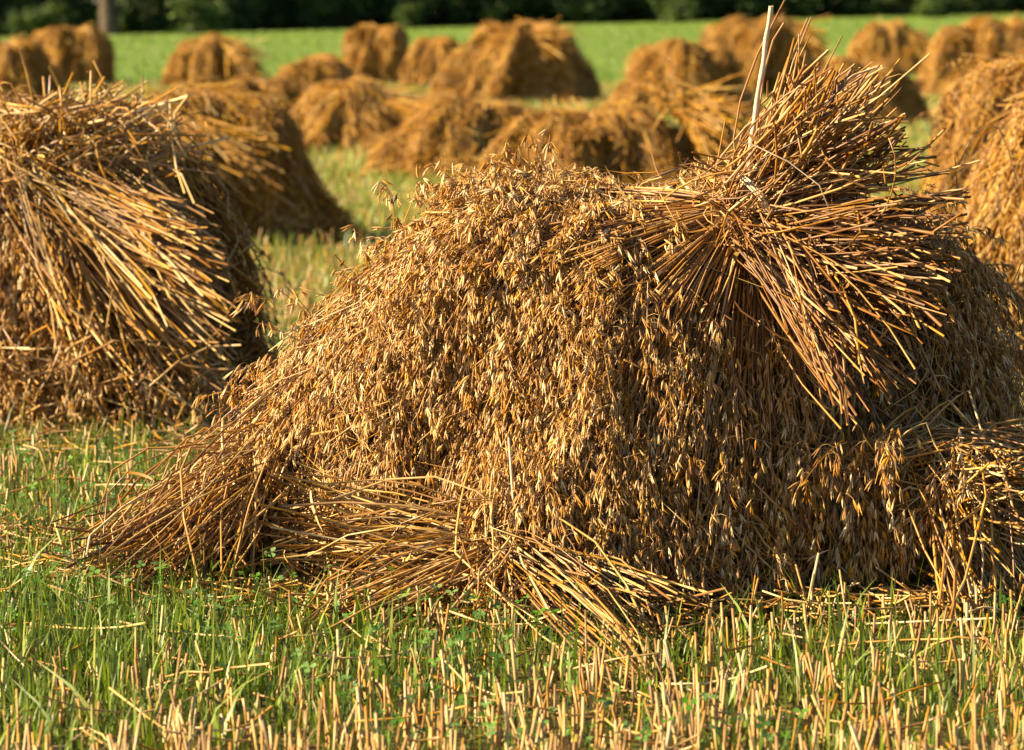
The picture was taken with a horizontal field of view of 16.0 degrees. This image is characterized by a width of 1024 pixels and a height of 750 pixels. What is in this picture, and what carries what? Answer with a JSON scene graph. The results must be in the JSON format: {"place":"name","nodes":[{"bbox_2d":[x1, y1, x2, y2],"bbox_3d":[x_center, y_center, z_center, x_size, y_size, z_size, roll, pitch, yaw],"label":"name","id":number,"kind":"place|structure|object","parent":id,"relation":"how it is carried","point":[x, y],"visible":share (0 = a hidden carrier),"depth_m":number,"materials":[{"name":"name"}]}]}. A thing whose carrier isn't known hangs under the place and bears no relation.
{"place":"outdoors","nodes":[
{"label":"outdoors","id":0,"kind":"place"},
{"bbox_2d":[0,0,1023,749],"bbox_3d":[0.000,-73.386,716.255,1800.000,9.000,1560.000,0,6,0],"label":"ground","id":1,"kind":"structure","parent":0,"point":[624,44],"depth_m":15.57,"materials":[{"name":"green plant"}]},
{"bbox_2d":[0,0,36,36],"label":"bush","id":2,"kind":"object","parent":1,"relation":"on","point":[6,9],"visible":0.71,"depth_m":164.57,"materials":[{"name":"green plant"}]},
{"bbox_2d":[2,1,66,36],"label":"bush","id":3,"kind":"object","parent":1,"relation":"on","point":[38,18],"visible":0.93,"depth_m":160.01,"materials":[{"name":"green plant"}]},
{"bbox_2d":[0,32,73,113],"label":"oat stook","id":4,"kind":"object","parent":1,"relation":"on","point":[37,59],"visible":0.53,"depth_m":40.62,"materials":[{"name":"plant"}]},
{"bbox_2d":[21,0,98,29],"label":"bush","id":5,"kind":"object","parent":1,"relation":"on","point":[74,12],"visible":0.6,"depth_m":164.53,"materials":[{"name":"green plant"}]},
{"bbox_2d":[30,23,119,85],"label":"oat stook","id":6,"kind":"object","parent":1,"relation":"on","point":[77,51],"visible":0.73,"depth_m":59.39,"materials":[{"name":"plant"}]},
{"bbox_2d":[97,0,120,34],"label":"tree","id":7,"kind":"object","parent":1,"relation":"on","point":[109,22],"visible":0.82,"depth_m":163.83,"materials":[{"name":"brown plant"}]},
{"bbox_2d":[0,48,291,447],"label":"oat stook","id":8,"kind":"object","parent":1,"relation":"on","point":[128,269],"visible":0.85,"depth_m":9.93,"materials":[{"name":"plant"}]},
{"bbox_2d":[124,0,172,33],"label":"bush","id":9,"kind":"object","parent":1,"relation":"on","point":[155,21],"visible":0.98,"depth_m":165.64,"materials":[{"name":"green plant"}]},
{"bbox_2d":[117,0,206,32],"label":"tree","id":10,"kind":"object","parent":1,"relation":"on","point":[159,8],"visible":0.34,"depth_m":175.33,"materials":[{"name":"green plant"}]},
{"bbox_2d":[165,0,238,33],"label":"bush","id":11,"kind":"object","parent":1,"relation":"on","point":[195,11],"visible":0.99,"depth_m":158.03,"materials":[{"name":"green plant"}]},
{"bbox_2d":[158,32,278,86],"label":"oat stook","id":12,"kind":"object","parent":1,"relation":"on","point":[207,56],"visible":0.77,"depth_m":58.14,"materials":[{"name":"plant"}]},
{"bbox_2d":[206,0,277,31],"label":"bush","id":13,"kind":"object","parent":1,"relation":"on","point":[247,12],"visible":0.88,"depth_m":166.47,"materials":[{"name":"green plant"}]},
{"bbox_2d":[128,75,376,244],"bbox_3d":[-1.564,-1.106,18.691,1.496,0.868,1.198,-3,6,-26],"label":"oat stook","id":14,"kind":"object","parent":1,"relation":"on","point":[263,163],"visible":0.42,"depth_m":18.45,"materials":[{"name":"plant"}]},
{"bbox_2d":[221,67,308,114],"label":"oat stook","id":15,"kind":"object","parent":1,"relation":"on","point":[279,87],"visible":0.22,"depth_m":32.31,"materials":[{"name":"plant"}]},
{"bbox_2d":[264,13,276,30],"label":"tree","id":16,"kind":"object","parent":1,"relation":"on","point":[267,28],"visible":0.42,"depth_m":168.89,"materials":[{"name":"green plant"}]},
{"bbox_2d":[260,0,308,30],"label":"bush","id":17,"kind":"object","parent":1,"relation":"on","point":[285,20],"visible":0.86,"depth_m":167.37,"materials":[{"name":"green plant"}]},
{"bbox_2d":[271,52,358,96],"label":"oat stook","id":18,"kind":"object","parent":1,"relation":"on","point":[318,68],"visible":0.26,"depth_m":40.57,"materials":[{"name":"plant"}]},
{"bbox_2d":[292,0,375,29],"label":"bush","id":19,"kind":"object","parent":1,"relation":"on","point":[329,13],"visible":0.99,"depth_m":165.80,"materials":[{"name":"green plant"}]},
{"bbox_2d":[286,74,433,152],"bbox_3d":[-1.173,-2.235,31.111,1.719,0.673,1.273,0,6,0],"label":"oat stook","id":20,"kind":"object","parent":1,"relation":"on","point":[352,111],"visible":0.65,"depth_m":30.78,"materials":[{"name":"plant"}]},
{"bbox_2d":[342,0,394,27],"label":"bush","id":21,"kind":"object","parent":1,"relation":"on","point":[369,20],"visible":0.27,"depth_m":167.88,"materials":[{"name":"green plant"}]},
{"bbox_2d":[339,23,411,84],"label":"oat stook","id":22,"kind":"object","parent":1,"relation":"on","point":[373,51],"visible":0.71,"depth_m":60.03,"materials":[{"name":"plant"}]},
{"bbox_2d":[373,0,385,26],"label":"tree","id":23,"kind":"object","parent":1,"relation":"on","point":[378,22],"visible":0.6,"depth_m":168.03,"materials":[{"name":"green plant"}]},
{"bbox_2d":[365,0,442,26],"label":"bush","id":24,"kind":"object","parent":1,"relation":"on","point":[426,4],"visible":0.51,"depth_m":166.43,"materials":[{"name":"green plant"}]},
{"bbox_2d":[390,1,425,28],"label":"bush","id":25,"kind":"object","parent":1,"relation":"on","point":[406,15],"visible":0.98,"depth_m":160.87,"materials":[{"name":"green plant"}]},
{"bbox_2d":[394,34,460,87],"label":"oat stook","id":26,"kind":"object","parent":1,"relation":"on","point":[426,56],"visible":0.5,"depth_m":58.15,"materials":[{"name":"plant"}]},
{"bbox_2d":[423,0,439,25],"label":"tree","id":27,"kind":"object","parent":1,"relation":"on","point":[427,22],"visible":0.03,"depth_m":175.00,"materials":[{"name":"green plant"}]},
{"bbox_2d":[349,85,535,179],"bbox_3d":[-0.360,-1.745,26.093,1.351,0.684,1.421,-5,8,-42],"label":"oat stook","id":28,"kind":"object","parent":1,"relation":"on","point":[447,128],"visible":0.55,"depth_m":25.81,"materials":[{"name":"plant"}]},
{"bbox_2d":[426,0,480,26],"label":"bush","id":29,"kind":"object","parent":1,"relation":"on","point":[460,13],"visible":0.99,"depth_m":167.49,"materials":[{"name":"green plant"}]},
{"bbox_2d":[472,3,483,25],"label":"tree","id":30,"kind":"object","parent":1,"relation":"on","point":[476,24],"visible":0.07,"depth_m":169.93,"materials":[{"name":"green plant"}]},
{"bbox_2d":[465,0,542,24],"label":"bush","id":31,"kind":"object","parent":1,"relation":"on","point":[499,11],"visible":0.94,"depth_m":166.97,"materials":[{"name":"green plant"}]},
{"bbox_2d":[0,0,1011,36],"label":"woodland","id":32,"kind":"object","parent":1,"relation":"on","point":[124,28],"visible":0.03,"depth_m":178.70,"materials":[{"name":"green plant"}]},
{"bbox_2d":[0,78,1023,749],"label":"stubble","id":33,"kind":"object","parent":1,"relation":"on","point":[500,736],"visible":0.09,"depth_m":5.96,"materials":[{"name":"beige plant"}]},
{"bbox_2d":[0,263,1023,749],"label":"loose straw","id":34,"kind":"object","parent":1,"relation":"on","point":[914,591],"visible":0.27,"depth_m":6.87,"materials":[{"name":"beige plant"}]},
{"bbox_2d":[0,429,1023,749],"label":"clover","id":35,"kind":"object","parent":1,"relation":"on","point":[492,653],"visible":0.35,"depth_m":6.38,"materials":[{"name":"green plant"}]},
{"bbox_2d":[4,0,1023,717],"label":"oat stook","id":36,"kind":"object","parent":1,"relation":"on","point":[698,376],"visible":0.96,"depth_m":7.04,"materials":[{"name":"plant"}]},
{"bbox_2d":[508,437,515,522],"bbox_3d":[0.004,0.255,6.940,0.015,0.270,0.047,-3,6,-24],"label":"straw","id":37,"kind":"object","parent":36,"relation":"on","point":[510,462],"visible":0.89,"depth_m":6.93,"materials":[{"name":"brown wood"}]},
{"bbox_2d":[747,6,772,169],"bbox_3d":[0.451,-0.114,7.172,0.033,1.220,0.280,-1,6,-15],"label":"wooden stake","id":38,"kind":"object","parent":36,"relation":"in","point":[761,73],"visible":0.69,"depth_m":7.01,"materials":[{"name":"brown wood"}]},
{"bbox_2d":[427,16,603,102],"bbox_3d":[-0.014,-4.231,48.803,2.508,1.170,1.926,0,6,0],"label":"oat stook","id":39,"kind":"object","parent":1,"relation":"on","point":[526,59],"visible":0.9,"depth_m":48.29,"materials":[{"name":"plant"}]},
{"bbox_2d":[511,0,573,23],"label":"bush","id":40,"kind":"object","parent":1,"relation":"on","point":[534,14],"visible":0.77,"depth_m":167.66,"materials":[{"name":"green plant"}]},
{"bbox_2d":[544,0,624,23],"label":"bush","id":41,"kind":"object","parent":1,"relation":"on","point":[588,11],"visible":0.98,"depth_m":165.36,"materials":[{"name":"green plant"}]},
{"bbox_2d":[469,67,767,187],"bbox_3d":[0.616,-1.364,21.279,1.425,0.874,1.826,-5,8,-42],"label":"oat stook","id":42,"kind":"object","parent":1,"relation":"on","point":[627,136],"visible":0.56,"depth_m":21.07,"materials":[{"name":"plant"}]},
{"bbox_2d":[604,0,657,22],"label":"bush","id":43,"kind":"object","parent":1,"relation":"on","point":[633,14],"visible":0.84,"depth_m":167.76,"materials":[{"name":"green plant"}]},
{"bbox_2d":[630,0,704,21],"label":"bush","id":44,"kind":"object","parent":1,"relation":"on","point":[654,15],"visible":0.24,"depth_m":167.00,"materials":[{"name":"green plant"}]},
{"bbox_2d":[649,0,702,22],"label":"bush","id":45,"kind":"object","parent":1,"relation":"on","point":[677,11],"visible":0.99,"depth_m":159.74,"materials":[{"name":"green plant"}]},
{"bbox_2d":[604,31,762,113],"bbox_3d":[2.034,-3.566,42.975,2.010,0.989,1.644,0,6,0],"label":"oat stook","id":46,"kind":"object","parent":1,"relation":"on","point":[708,62],"visible":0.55,"depth_m":42.62,"materials":[{"name":"plant"}]},
{"bbox_2d":[687,0,740,20],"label":"bush","id":47,"kind":"object","parent":1,"relation":"on","point":[711,9],"visible":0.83,"depth_m":167.51,"materials":[{"name":"green plant"}]},
{"bbox_2d":[726,0,789,18],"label":"bush","id":48,"kind":"object","parent":1,"relation":"on","point":[754,9],"visible":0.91,"depth_m":166.33,"materials":[{"name":"green plant"}]},
{"bbox_2d":[695,9,832,95],"bbox_3d":[3.470,-4.596,51.998,2.448,1.271,1.963,0,6,0],"label":"oat stook","id":49,"kind":"object","parent":1,"relation":"on","point":[742,35],"visible":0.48,"depth_m":51.50,"materials":[{"name":"plant"}]},
{"bbox_2d":[773,0,825,18],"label":"bush","id":50,"kind":"object","parent":1,"relation":"on","point":[797,8],"visible":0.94,"depth_m":166.48,"materials":[{"name":"green plant"}]},
{"bbox_2d":[833,0,844,16],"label":"tree","id":51,"kind":"object","parent":1,"relation":"on","point":[837,3],"visible":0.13,"depth_m":172.04,"materials":[{"name":"green plant"}]},
{"bbox_2d":[814,0,872,16],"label":"bush","id":52,"kind":"object","parent":1,"relation":"on","point":[853,7],"visible":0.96,"depth_m":167.80,"materials":[{"name":"green plant"}]},
{"bbox_2d":[817,52,934,123],"bbox_3d":[3.784,-3.082,39.136,1.437,0.780,1.282,-2,6,-22],"label":"oat stook","id":53,"kind":"object","parent":1,"relation":"on","point":[908,100],"visible":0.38,"depth_m":38.89,"materials":[{"name":"plant"}]},
{"bbox_2d":[845,15,935,74],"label":"oat stook","id":54,"kind":"object","parent":1,"relation":"on","point":[905,43],"visible":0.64,"depth_m":69.40,"materials":[{"name":"plant"}]},
{"bbox_2d":[862,0,919,16],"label":"bush","id":55,"kind":"object","parent":1,"relation":"on","point":[888,8],"visible":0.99,"depth_m":166.86,"materials":[{"name":"green plant"}]},
{"bbox_2d":[911,0,956,17],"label":"bush","id":56,"kind":"object","parent":1,"relation":"on","point":[928,8],"visible":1,"depth_m":158.46,"materials":[{"name":"green plant"}]},
{"bbox_2d":[952,3,962,13],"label":"tree","id":57,"kind":"object","parent":1,"relation":"on","point":[954,9],"visible":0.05,"depth_m":172.90,"materials":[{"name":"green plant"}]},
{"bbox_2d":[892,51,1023,239],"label":"oat stook","id":58,"kind":"object","parent":1,"relation":"on","point":[973,99],"visible":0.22,"depth_m":14.47,"materials":[{"name":"plant"}]},
{"bbox_2d":[913,12,1023,96],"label":"oat stook","id":59,"kind":"object","parent":1,"relation":"on","point":[990,36],"visible":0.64,"depth_m":51.60,"materials":[{"name":"plant"}]},
{"bbox_2d":[934,88,1023,384],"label":"oat stook","id":60,"kind":"object","parent":1,"relation":"on","point":[996,204],"visible":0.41,"depth_m":11.27,"materials":[{"name":"plant"}]},
{"bbox_2d":[946,0,1011,14],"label":"bush","id":61,"kind":"object","parent":1,"relation":"on","point":[976,7],"visible":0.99,"depth_m":166.80,"materials":[{"name":"green plant"}]},
{"bbox_2d":[985,0,1023,12],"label":"bush","id":62,"kind":"object","parent":1,"relation":"on","point":[1017,6],"visible":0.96,"depth_m":167.64,"materials":[{"name":"green plant"}]}
]}

